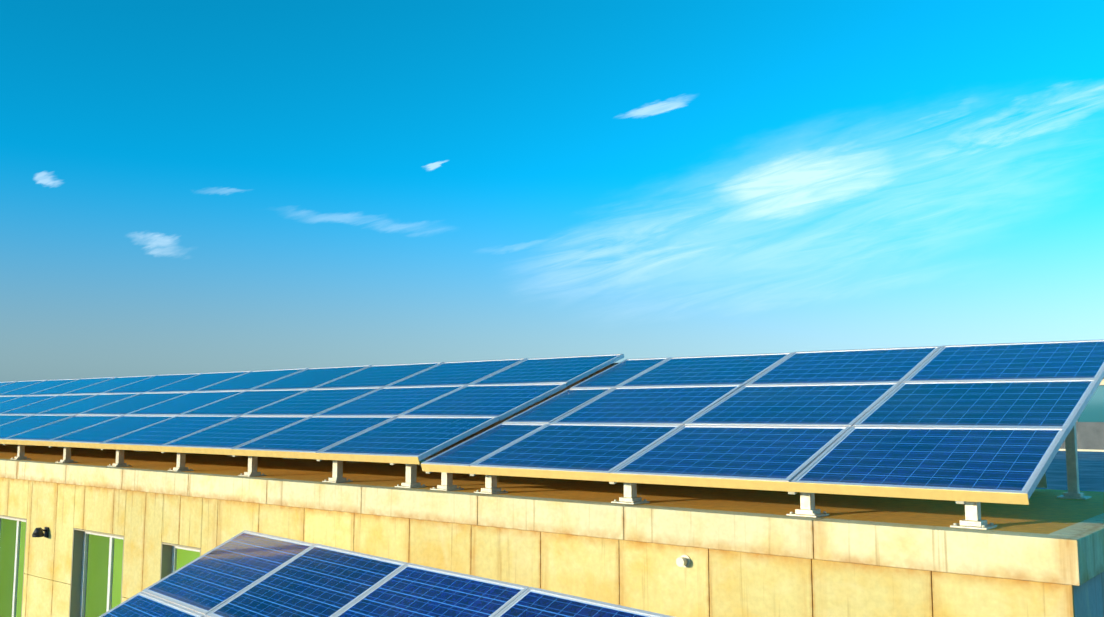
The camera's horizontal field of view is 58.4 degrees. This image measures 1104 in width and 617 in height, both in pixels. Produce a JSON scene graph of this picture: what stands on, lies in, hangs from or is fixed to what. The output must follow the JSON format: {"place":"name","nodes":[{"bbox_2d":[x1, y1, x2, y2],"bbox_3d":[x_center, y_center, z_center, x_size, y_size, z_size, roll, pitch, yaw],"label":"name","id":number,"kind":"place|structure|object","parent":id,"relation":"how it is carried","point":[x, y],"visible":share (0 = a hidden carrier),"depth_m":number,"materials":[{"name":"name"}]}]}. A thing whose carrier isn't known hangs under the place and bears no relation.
{"place":"outdoors","nodes":[
{"label":"outdoors","id":0,"kind":"place"},
{"bbox_2d":[99,530,673,616],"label":"solar panels","id":1,"kind":"object","parent":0,"point":[245,573],"visible":1,"depth_m":8.15,"materials":[{"name":"photovoltaic glass"},{"name":"aluminium"},{"name":"galvanised steel"}]},
{"bbox_2d":[0,477,1103,616],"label":"building wall","id":2,"kind":"structure","parent":0,"point":[651,577],"depth_m":7.95,"materials":[{"name":"beige concrete"}]},
{"bbox_2d":[0,515,26,616],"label":"window","id":3,"kind":"structure","parent":2,"relation":"attached to","point":[12,544],"depth_m":14.50,"materials":[{"name":"green glass"}]},
{"bbox_2d":[32,527,48,537],"bbox_3d":[-6.964,3.051,13.443,0.146,0.140,0.195,-5,-8,39],"label":"wall lamp","id":4,"kind":"object","parent":2,"relation":"attached to","point":[38,532],"visible":1,"depth_m":13.41,"materials":[{"name":"grey metal"}]},
{"bbox_2d":[69,528,123,616],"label":"window","id":5,"kind":"structure","parent":2,"relation":"attached to","point":[96,575],"depth_m":12.92,"materials":[{"name":"green glass"}]},
{"bbox_2d":[160,542,200,579],"bbox_3d":[-4.197,3.546,11.384,0.850,1.630,0.239,-5,-8,39],"label":"window","id":6,"kind":"structure","parent":2,"relation":"attached to","point":[174,557],"depth_m":11.63,"materials":[{"name":"green glass"}]},
{"bbox_2d":[0,354,623,487],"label":"solar bank left panels","id":7,"kind":"object","parent":2,"relation":"on","point":[411,415],"visible":0.85,"depth_m":12.52,"materials":[{"name":"photovoltaic glass"},{"name":"aluminium"},{"name":"galvanised steel"}]},
{"bbox_2d":[0,459,1103,585],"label":"parapet","id":8,"kind":"structure","parent":2,"relation":"on","point":[1073,554],"depth_m":7.15,"materials":[{"name":"beige concrete"}]},
{"bbox_2d":[676,555,690,566],"bbox_3d":[0.940,1.818,7.104,0.090,0.090,0.078,-5,-8,39],"label":"security camera","id":9,"kind":"object","parent":2,"relation":"attached to","point":[683,560],"visible":1,"depth_m":7.09,"materials":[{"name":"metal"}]},
{"bbox_2d":[421,340,1103,529],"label":"solar panels","id":10,"kind":"object","parent":2,"relation":"on","point":[971,427],"visible":1,"depth_m":8.05,"materials":[{"name":"photovoltaic glass"},{"name":"aluminium"},{"name":"galvanised steel"}]},
{"bbox_2d":[0,444,1103,533],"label":"roof","id":11,"kind":"structure","parent":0,"point":[1046,511],"depth_m":9.00,"materials":[{"name":"brown concrete"}]},
{"bbox_2d":[0,0,1103,381],"label":"sky","id":12,"kind":"structure","parent":0,"point":[187,186],"materials":[{"name":"blue"}]},
{"bbox_2d":[1058,378,1103,451],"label":"neighbour building","id":13,"kind":"structure","parent":0,"point":[1090,428],"depth_m":45.65,"materials":[{"name":"white"}]}
]}

